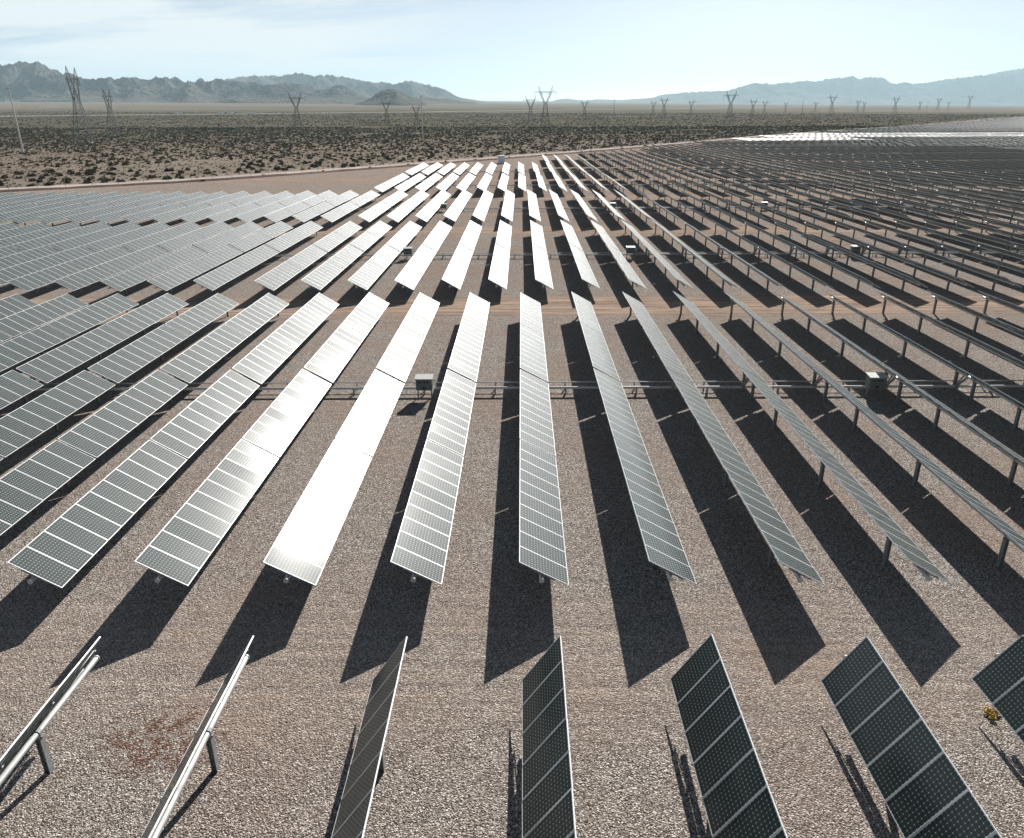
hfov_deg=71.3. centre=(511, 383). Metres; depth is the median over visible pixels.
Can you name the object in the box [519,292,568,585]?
solar tracker row
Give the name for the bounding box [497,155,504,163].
equipment cabinet
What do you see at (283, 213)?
solar tracker row
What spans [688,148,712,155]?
solar tracker row
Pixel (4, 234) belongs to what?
solar tracker row
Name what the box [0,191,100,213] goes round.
solar tracker row
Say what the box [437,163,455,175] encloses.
solar tracker row
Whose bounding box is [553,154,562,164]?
solar tracker row
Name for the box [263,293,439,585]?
solar tracker row
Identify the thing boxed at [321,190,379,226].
solar tracker row
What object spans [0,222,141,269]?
solar tracker row
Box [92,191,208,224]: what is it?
solar tracker row
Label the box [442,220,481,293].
solar tracker row
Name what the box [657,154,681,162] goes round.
solar tracker row
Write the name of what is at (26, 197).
solar tracker row
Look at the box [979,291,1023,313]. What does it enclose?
solar tracker row
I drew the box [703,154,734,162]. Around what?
solar tracker row
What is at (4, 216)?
solar tracker row
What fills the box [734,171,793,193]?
solar tracker row
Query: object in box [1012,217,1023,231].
solar tracker row
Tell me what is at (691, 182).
solar tracker row
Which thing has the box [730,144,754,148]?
solar tracker row
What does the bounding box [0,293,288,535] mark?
solar tracker row
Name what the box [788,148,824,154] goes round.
solar tracker row
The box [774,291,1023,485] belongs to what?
solar tracker row
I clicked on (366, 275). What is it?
solar tracker row
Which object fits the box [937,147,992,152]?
solar tracker row
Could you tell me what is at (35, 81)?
hills
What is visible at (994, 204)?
solar tracker row
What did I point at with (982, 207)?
solar tracker row
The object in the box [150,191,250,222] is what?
solar tracker row
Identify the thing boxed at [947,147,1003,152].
solar tracker row
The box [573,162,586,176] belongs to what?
solar tracker row
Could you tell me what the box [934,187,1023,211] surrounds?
solar tracker row
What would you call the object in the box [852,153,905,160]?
solar tracker row
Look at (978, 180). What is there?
solar tracker row
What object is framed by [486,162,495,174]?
solar tracker row
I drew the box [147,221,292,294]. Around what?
solar tracker row
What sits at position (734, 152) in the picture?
solar tracker row
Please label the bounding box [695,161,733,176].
solar tracker row
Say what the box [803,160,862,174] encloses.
solar tracker row
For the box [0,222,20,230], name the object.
solar tracker row
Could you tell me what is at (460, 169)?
solar tracker row
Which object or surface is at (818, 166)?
solar tracker row
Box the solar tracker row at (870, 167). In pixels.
[830,160,893,171]
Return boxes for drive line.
[35,380,1023,394]
[162,251,1023,258]
[331,205,1022,211]
[395,183,904,186]
[418,169,909,172]
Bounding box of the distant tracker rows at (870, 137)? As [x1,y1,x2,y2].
[693,117,1023,149]
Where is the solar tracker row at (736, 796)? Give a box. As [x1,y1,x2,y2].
[670,634,787,837]
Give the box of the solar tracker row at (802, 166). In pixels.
[777,161,829,173]
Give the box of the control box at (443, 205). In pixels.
[441,203,447,211]
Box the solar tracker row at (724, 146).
[713,144,737,149]
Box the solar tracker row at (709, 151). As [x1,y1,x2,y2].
[698,148,723,154]
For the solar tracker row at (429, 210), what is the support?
on the ground at (486, 623)
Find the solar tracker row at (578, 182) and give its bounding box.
[569,173,586,194]
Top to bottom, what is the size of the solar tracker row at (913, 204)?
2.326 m
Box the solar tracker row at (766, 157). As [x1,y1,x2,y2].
[748,153,786,162]
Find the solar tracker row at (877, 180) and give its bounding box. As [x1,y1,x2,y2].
[835,171,915,190]
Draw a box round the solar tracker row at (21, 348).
[0,293,138,371]
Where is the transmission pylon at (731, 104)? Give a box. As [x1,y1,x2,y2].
[724,91,738,120]
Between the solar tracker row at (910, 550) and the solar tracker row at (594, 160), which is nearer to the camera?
the solar tracker row at (910, 550)
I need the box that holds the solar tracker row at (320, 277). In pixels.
[301,221,391,293]
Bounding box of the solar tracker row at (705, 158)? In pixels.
[692,154,721,162]
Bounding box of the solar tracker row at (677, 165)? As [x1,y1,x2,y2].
[668,161,700,175]
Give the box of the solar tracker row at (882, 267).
[772,219,927,291]
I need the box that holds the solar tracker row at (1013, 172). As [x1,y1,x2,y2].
[1001,170,1023,174]
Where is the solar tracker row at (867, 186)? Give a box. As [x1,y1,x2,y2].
[801,171,873,191]
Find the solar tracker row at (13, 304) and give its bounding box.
[0,294,37,318]
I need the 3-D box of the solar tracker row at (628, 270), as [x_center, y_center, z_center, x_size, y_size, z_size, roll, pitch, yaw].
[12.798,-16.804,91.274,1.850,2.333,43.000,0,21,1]
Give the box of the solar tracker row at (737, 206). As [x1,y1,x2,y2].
[700,189,769,224]
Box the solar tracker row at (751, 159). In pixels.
[725,153,761,162]
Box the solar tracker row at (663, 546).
[571,291,696,584]
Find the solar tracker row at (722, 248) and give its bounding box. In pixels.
[680,219,786,291]
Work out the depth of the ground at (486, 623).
30.56 m
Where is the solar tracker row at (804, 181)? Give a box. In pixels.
[769,172,834,192]
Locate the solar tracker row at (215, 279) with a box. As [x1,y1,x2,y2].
[193,221,322,294]
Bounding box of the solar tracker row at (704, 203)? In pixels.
[678,189,739,224]
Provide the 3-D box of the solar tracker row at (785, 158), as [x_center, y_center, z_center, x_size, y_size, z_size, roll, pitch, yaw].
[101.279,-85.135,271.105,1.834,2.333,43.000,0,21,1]
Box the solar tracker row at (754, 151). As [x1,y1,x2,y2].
[738,148,769,154]
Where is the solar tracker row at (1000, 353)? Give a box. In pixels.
[877,291,1023,389]
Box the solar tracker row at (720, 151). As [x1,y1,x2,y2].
[708,148,734,154]
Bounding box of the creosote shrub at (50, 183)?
[44,181,54,185]
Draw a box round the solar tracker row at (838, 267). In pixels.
[741,219,879,291]
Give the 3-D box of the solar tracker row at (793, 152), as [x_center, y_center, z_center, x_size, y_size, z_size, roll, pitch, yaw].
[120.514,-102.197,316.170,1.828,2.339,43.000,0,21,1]
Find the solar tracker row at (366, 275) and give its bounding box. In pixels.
[348,221,421,293]
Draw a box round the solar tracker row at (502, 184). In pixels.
[498,173,508,194]
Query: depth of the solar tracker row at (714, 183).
177.80 m
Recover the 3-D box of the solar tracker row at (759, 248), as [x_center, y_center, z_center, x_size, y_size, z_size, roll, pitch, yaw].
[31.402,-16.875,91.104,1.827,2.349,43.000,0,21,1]
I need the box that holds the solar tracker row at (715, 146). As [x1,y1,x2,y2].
[704,144,727,149]
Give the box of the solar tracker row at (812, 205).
[763,188,854,221]
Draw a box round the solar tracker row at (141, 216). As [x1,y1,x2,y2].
[121,191,229,222]
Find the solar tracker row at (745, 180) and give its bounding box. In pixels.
[719,172,772,193]
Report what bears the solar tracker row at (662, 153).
on the ground at (486, 623)
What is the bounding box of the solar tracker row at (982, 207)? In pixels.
[891,187,1023,222]
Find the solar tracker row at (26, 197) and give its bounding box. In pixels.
[0,192,56,204]
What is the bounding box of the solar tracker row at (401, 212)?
[387,190,428,225]
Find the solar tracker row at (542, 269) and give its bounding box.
[530,220,552,292]
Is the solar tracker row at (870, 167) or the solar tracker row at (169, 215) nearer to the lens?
the solar tracker row at (169, 215)
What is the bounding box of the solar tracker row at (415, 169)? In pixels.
[405,163,428,177]
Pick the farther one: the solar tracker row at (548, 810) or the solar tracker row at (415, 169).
the solar tracker row at (415, 169)
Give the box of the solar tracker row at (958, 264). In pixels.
[832,219,1021,291]
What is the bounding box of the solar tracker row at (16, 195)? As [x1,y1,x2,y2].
[0,192,35,199]
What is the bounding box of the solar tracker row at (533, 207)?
[527,189,540,221]
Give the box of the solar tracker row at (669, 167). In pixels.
[654,161,684,175]
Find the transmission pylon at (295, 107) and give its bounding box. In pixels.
[285,92,304,127]
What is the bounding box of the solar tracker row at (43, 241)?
[0,222,111,257]
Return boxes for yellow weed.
[982,707,998,719]
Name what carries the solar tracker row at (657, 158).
on the ground at (486, 623)
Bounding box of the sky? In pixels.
[0,0,1023,100]
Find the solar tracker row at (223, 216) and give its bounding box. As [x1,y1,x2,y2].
[207,191,293,221]
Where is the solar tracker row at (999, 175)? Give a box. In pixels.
[968,170,1023,179]
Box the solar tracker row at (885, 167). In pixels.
[844,160,909,171]
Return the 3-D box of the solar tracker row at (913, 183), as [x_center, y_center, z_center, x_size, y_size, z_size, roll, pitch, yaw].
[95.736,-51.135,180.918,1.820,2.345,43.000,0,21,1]
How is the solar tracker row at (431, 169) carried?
on the ground at (486, 623)
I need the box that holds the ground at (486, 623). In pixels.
[0,101,1023,837]
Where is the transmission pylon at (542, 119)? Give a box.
[536,86,554,125]
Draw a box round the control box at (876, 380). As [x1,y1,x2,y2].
[865,372,888,396]
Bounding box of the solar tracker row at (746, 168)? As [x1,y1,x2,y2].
[723,161,764,176]
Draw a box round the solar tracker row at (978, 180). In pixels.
[917,170,1021,188]
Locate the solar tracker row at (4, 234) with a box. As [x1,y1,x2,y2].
[0,222,50,239]
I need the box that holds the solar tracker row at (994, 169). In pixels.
[926,160,1005,171]
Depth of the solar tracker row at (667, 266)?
84.70 m
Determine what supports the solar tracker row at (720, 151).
on the ground at (486, 623)
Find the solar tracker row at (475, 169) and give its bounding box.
[469,163,482,175]
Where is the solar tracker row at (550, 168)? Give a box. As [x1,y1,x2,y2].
[546,162,555,177]
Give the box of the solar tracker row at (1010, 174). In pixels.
[984,170,1023,176]
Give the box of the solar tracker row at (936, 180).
[885,171,978,189]
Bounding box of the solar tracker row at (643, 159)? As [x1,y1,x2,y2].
[634,154,654,164]
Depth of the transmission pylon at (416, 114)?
876.98 m
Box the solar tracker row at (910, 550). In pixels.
[673,291,951,584]
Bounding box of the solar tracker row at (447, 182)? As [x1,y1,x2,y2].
[436,173,458,191]
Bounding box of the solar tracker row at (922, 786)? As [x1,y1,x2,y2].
[821,636,1001,837]
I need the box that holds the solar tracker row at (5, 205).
[0,192,78,208]
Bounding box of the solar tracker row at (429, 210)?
[416,190,450,225]
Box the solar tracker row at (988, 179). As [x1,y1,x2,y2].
[935,171,1023,188]
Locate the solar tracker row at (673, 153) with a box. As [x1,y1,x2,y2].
[658,148,678,154]
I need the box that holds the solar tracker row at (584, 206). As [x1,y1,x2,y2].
[570,189,597,224]
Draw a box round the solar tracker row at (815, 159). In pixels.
[783,153,826,161]
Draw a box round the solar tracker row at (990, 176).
[951,170,1023,182]
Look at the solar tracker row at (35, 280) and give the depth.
84.48 m
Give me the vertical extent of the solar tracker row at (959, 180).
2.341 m
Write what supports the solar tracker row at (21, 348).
on the ground at (486, 623)
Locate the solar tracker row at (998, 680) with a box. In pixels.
[971,635,1023,743]
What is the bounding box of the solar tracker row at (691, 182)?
[669,172,711,193]
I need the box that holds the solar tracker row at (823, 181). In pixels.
[785,171,854,191]
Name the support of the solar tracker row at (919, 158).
on the ground at (486, 623)
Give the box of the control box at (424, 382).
[414,374,436,397]
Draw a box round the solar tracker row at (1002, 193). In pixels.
[978,187,1023,198]
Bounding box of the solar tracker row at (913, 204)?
[849,188,969,223]
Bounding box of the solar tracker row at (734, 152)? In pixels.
[718,148,746,154]
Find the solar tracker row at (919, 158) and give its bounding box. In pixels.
[875,153,932,160]
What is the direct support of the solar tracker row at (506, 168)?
on the ground at (486, 623)
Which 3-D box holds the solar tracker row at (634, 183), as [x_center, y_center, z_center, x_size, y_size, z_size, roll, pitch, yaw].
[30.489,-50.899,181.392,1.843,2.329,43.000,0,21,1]
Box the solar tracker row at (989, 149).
[957,147,1014,152]
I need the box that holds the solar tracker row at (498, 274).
[488,220,511,292]
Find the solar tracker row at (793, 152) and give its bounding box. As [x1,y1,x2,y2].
[768,148,801,154]
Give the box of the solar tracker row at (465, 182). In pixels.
[457,173,475,190]
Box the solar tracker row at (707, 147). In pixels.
[695,144,717,149]
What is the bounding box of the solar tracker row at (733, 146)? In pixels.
[722,144,745,148]
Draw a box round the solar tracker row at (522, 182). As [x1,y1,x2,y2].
[518,173,525,194]
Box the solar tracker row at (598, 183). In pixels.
[587,173,606,194]
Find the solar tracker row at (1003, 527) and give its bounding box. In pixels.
[723,291,1023,566]
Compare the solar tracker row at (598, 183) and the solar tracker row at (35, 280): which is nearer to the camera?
the solar tracker row at (35, 280)
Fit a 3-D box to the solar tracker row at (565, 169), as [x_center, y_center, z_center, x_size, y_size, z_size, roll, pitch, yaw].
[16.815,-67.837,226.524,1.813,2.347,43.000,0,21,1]
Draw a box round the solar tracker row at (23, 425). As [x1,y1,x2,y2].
[0,293,237,460]
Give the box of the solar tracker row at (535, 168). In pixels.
[532,162,539,177]
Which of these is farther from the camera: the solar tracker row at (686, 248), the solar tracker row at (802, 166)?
the solar tracker row at (802, 166)
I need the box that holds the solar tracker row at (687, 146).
[678,144,697,149]
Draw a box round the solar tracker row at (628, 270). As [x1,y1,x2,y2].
[591,220,646,292]
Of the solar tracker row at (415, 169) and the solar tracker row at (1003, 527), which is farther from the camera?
the solar tracker row at (415, 169)
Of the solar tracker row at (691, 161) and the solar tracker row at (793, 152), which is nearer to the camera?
the solar tracker row at (691, 161)
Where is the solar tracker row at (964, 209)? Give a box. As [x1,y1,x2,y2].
[871,188,998,223]
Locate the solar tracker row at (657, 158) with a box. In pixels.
[646,154,668,163]
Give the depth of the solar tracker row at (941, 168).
221.42 m
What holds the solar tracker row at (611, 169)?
on the ground at (486, 623)
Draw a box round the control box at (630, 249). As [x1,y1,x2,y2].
[626,246,635,257]
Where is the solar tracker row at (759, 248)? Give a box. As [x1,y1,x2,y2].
[712,220,832,291]
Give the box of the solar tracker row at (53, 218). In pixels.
[36,191,164,226]
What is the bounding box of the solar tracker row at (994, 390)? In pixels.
[825,291,1023,429]
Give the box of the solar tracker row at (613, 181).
[603,173,628,193]
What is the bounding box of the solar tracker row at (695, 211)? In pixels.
[657,189,709,224]
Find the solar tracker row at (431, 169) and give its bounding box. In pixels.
[421,162,442,177]
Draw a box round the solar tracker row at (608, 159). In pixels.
[601,155,613,165]
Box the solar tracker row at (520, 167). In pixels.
[518,162,523,173]
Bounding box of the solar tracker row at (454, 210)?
[444,190,471,225]
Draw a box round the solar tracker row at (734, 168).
[709,161,748,176]
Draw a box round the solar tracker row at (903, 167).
[858,160,925,172]
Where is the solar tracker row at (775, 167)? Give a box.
[750,161,796,175]
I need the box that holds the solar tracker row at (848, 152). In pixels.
[818,148,858,153]
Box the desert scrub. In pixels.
[0,111,1023,165]
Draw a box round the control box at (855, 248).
[850,245,861,256]
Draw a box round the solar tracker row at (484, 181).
[477,173,491,194]
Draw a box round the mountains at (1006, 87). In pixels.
[551,68,1023,104]
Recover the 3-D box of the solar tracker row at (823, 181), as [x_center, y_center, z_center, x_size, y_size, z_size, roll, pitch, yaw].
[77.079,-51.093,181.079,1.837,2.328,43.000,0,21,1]
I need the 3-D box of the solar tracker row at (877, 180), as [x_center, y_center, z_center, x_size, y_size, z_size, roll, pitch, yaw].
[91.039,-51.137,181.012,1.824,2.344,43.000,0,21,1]
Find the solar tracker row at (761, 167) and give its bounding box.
[736,161,780,174]
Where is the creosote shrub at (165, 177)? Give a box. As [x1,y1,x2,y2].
[161,175,172,179]
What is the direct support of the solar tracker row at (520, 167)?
on the ground at (486, 623)
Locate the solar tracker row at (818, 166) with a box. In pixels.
[789,160,845,172]
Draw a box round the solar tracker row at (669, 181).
[652,172,690,190]
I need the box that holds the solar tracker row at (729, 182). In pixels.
[702,172,751,193]
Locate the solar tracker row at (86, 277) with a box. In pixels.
[54,221,233,294]
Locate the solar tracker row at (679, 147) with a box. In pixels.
[669,144,687,149]
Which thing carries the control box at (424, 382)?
on the ground at (486, 623)
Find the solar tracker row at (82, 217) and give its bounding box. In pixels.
[64,191,186,226]
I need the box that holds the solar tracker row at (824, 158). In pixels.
[794,153,840,161]
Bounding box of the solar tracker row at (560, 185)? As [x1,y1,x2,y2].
[552,173,566,194]
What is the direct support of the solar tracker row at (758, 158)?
on the ground at (486, 623)
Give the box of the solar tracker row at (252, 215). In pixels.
[235,190,315,222]
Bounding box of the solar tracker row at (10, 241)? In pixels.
[0,222,80,247]
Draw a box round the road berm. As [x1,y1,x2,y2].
[0,130,848,192]
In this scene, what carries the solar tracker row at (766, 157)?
on the ground at (486, 623)
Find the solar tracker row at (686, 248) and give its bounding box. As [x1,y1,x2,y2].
[652,220,740,292]
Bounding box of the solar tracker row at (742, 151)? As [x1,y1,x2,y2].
[728,148,757,154]
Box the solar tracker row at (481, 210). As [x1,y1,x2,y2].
[473,190,492,224]
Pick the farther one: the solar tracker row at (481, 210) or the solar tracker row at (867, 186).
the solar tracker row at (867, 186)
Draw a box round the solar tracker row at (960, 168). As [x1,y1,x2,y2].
[899,160,973,171]
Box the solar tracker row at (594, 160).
[589,155,600,165]
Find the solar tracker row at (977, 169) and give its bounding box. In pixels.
[912,160,989,171]
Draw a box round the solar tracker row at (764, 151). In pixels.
[748,148,780,154]
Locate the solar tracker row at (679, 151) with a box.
[668,148,689,157]
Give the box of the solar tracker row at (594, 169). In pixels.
[587,162,601,176]
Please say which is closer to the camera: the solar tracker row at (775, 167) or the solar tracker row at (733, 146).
the solar tracker row at (775, 167)
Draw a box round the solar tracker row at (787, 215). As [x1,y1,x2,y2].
[720,188,797,224]
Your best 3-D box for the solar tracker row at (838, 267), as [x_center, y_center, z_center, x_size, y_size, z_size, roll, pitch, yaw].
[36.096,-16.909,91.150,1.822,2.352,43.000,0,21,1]
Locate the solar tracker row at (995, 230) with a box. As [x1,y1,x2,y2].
[952,218,1023,240]
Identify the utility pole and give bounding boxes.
[5,86,23,152]
[421,96,423,138]
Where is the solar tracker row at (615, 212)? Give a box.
[593,190,625,224]
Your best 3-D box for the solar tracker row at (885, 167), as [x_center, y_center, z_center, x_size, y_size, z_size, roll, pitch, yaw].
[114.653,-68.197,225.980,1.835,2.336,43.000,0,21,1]
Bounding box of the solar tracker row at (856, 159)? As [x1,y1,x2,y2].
[817,153,865,161]
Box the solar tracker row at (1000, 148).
[977,147,1023,150]
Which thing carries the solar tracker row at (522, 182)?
on the ground at (486, 623)
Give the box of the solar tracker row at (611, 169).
[601,162,617,174]
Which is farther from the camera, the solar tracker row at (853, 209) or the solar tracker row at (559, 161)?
the solar tracker row at (559, 161)
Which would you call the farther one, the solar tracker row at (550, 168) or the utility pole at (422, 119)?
the utility pole at (422, 119)
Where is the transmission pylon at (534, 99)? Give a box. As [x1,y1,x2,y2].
[525,95,535,124]
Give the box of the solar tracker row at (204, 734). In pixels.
[140,636,253,837]
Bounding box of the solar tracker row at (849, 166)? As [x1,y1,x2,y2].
[817,160,878,172]
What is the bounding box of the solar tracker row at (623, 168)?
[615,163,632,173]
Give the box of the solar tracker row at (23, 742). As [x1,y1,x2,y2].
[0,636,100,785]
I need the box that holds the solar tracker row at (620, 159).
[611,154,627,165]
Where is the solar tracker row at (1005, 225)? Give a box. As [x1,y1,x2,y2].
[983,218,1023,237]
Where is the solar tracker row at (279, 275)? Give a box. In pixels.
[255,221,361,293]
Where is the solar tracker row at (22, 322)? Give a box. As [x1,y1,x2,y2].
[0,294,88,342]
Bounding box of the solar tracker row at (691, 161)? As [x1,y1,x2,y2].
[669,154,694,162]
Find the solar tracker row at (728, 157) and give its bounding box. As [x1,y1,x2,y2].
[713,153,748,162]
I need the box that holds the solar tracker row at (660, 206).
[635,189,683,224]
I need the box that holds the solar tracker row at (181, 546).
[134,292,388,585]
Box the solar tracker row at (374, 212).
[358,190,407,226]
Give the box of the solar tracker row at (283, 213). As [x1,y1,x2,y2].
[264,190,336,223]
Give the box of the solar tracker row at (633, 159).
[623,155,641,165]
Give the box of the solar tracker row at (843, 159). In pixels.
[806,153,853,161]
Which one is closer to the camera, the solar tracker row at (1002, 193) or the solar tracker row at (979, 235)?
the solar tracker row at (979, 235)
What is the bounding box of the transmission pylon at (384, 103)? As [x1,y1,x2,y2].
[381,99,392,124]
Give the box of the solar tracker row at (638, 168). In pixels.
[628,162,651,173]
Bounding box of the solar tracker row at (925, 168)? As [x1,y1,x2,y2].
[871,160,942,172]
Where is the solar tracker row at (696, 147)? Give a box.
[686,144,707,150]
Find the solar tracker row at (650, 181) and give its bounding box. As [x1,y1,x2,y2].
[637,173,669,193]
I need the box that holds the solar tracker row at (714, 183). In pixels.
[686,172,732,193]
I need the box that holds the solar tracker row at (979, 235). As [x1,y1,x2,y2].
[922,218,1023,255]
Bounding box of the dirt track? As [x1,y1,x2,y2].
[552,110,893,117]
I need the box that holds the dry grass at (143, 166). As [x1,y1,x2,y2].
[0,134,766,187]
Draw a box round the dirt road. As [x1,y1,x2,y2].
[0,117,1019,189]
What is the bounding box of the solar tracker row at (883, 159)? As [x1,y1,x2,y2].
[841,153,892,161]
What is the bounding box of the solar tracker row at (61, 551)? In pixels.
[7,293,338,587]
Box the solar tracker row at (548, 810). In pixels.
[522,636,576,837]
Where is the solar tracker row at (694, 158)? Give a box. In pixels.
[680,154,708,163]
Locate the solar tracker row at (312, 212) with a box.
[292,190,358,224]
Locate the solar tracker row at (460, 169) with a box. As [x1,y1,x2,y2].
[453,162,468,174]
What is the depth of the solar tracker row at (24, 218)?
130.63 m
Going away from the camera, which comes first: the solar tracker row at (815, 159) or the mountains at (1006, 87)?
the solar tracker row at (815, 159)
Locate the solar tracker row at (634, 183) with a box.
[618,172,647,193]
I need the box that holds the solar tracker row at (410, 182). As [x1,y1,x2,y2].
[395,173,425,191]
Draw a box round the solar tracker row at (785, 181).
[752,172,813,193]
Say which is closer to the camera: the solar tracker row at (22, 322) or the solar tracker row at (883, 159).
the solar tracker row at (22, 322)
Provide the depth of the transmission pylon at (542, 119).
859.74 m
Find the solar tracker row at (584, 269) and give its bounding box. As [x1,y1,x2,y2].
[560,220,599,292]
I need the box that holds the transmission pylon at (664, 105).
[661,97,669,117]
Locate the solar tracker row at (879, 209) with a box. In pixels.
[806,188,912,219]
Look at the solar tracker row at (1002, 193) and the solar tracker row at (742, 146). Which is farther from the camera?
the solar tracker row at (742, 146)
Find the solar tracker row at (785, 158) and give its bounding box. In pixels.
[760,153,800,162]
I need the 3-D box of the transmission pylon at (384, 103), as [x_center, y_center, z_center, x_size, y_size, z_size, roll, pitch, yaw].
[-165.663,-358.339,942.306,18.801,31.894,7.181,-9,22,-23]
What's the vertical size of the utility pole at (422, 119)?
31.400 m
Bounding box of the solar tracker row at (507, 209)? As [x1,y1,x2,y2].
[501,189,514,222]
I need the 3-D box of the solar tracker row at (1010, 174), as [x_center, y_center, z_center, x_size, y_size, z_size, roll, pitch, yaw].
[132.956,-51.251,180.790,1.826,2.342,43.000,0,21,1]
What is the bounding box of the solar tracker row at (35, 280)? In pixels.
[7,221,202,294]
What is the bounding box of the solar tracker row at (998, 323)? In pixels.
[927,290,1023,336]
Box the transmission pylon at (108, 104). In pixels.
[102,88,120,135]
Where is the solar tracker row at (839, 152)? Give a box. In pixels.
[808,148,847,153]
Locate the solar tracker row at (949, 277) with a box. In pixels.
[801,219,973,291]
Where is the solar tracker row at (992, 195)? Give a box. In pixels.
[956,187,1023,207]
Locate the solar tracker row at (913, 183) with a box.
[852,171,936,189]
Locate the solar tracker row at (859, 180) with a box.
[818,171,894,190]
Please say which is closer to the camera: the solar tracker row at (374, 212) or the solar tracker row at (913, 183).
the solar tracker row at (374, 212)
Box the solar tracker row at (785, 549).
[622,292,824,584]
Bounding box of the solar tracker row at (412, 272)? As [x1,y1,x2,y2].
[395,221,451,293]
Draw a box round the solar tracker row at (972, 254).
[861,218,1023,274]
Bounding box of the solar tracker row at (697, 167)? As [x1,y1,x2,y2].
[681,161,717,174]
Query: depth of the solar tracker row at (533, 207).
131.00 m
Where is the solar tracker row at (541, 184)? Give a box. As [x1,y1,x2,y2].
[536,173,546,194]
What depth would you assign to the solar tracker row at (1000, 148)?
318.30 m
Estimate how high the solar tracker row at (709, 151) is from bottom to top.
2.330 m
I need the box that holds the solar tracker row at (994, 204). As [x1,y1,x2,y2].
[913,187,1023,211]
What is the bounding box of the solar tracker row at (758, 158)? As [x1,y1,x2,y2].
[738,154,774,164]
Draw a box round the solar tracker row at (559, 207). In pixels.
[549,190,568,220]
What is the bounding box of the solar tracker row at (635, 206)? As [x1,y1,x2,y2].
[615,190,654,224]
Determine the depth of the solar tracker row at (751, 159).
267.71 m
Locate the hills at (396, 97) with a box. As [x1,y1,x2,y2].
[355,89,426,105]
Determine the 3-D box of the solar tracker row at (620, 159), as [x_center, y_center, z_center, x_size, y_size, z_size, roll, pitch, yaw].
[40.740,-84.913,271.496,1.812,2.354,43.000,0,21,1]
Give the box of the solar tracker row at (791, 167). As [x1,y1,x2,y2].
[764,161,813,175]
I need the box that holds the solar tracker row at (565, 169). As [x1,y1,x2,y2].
[560,163,571,177]
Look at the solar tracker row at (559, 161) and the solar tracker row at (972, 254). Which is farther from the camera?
the solar tracker row at (559, 161)
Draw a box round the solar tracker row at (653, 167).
[640,161,667,176]
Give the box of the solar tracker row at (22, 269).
[0,222,172,285]
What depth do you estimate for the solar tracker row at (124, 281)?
84.83 m
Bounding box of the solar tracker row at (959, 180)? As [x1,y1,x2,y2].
[902,171,1000,189]
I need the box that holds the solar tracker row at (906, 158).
[864,153,919,160]
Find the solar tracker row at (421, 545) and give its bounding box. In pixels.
[390,293,489,584]
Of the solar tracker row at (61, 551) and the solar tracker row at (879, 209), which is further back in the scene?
the solar tracker row at (879, 209)
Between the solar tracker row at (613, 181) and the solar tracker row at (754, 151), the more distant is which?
the solar tracker row at (754, 151)
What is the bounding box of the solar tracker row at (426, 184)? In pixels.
[415,173,442,191]
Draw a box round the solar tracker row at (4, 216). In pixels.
[0,191,121,221]
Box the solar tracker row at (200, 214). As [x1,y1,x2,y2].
[179,191,272,221]
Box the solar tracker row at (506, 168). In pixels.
[502,162,509,174]
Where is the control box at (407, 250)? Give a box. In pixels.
[403,247,411,257]
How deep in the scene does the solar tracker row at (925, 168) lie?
221.91 m
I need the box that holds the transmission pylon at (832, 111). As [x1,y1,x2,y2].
[828,94,837,113]
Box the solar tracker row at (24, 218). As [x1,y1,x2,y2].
[8,191,143,225]
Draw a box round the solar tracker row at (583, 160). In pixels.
[576,154,588,165]
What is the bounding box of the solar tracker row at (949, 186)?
[868,171,956,189]
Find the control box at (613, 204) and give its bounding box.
[610,202,615,207]
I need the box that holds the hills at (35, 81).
[0,61,498,103]
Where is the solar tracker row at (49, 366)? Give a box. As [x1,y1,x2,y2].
[0,293,187,409]
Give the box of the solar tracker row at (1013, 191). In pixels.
[999,187,1023,193]
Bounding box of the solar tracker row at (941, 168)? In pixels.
[885,160,956,172]
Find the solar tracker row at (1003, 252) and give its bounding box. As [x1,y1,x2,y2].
[892,218,1023,261]
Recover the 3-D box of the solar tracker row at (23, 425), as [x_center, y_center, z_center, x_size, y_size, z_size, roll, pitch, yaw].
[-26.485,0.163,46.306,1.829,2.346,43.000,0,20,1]
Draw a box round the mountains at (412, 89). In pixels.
[224,72,486,102]
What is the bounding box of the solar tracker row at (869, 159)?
[829,153,878,160]
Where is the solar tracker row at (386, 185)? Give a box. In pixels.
[374,173,408,195]
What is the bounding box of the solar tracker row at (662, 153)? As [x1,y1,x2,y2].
[650,149,668,156]
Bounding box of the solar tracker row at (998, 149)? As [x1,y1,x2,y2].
[967,147,1023,152]
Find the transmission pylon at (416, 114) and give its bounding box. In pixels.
[412,105,419,125]
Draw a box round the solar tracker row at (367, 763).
[331,636,406,837]
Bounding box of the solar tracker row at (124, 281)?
[100,221,262,294]
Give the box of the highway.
[59,106,821,115]
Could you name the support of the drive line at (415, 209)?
on the ground at (486, 623)
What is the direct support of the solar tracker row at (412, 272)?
on the ground at (486, 623)
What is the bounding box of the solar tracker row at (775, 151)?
[758,148,791,154]
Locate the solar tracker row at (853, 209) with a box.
[785,188,884,220]
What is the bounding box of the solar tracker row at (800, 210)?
[741,188,826,223]
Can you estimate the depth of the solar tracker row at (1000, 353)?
54.58 m
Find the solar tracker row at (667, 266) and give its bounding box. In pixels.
[620,219,692,292]
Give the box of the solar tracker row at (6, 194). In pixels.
[0,192,14,196]
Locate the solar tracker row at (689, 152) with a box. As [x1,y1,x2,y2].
[678,148,701,155]
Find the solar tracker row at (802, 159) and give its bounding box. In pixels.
[771,153,813,162]
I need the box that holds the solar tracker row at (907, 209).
[828,188,940,223]
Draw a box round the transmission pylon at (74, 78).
[65,66,95,142]

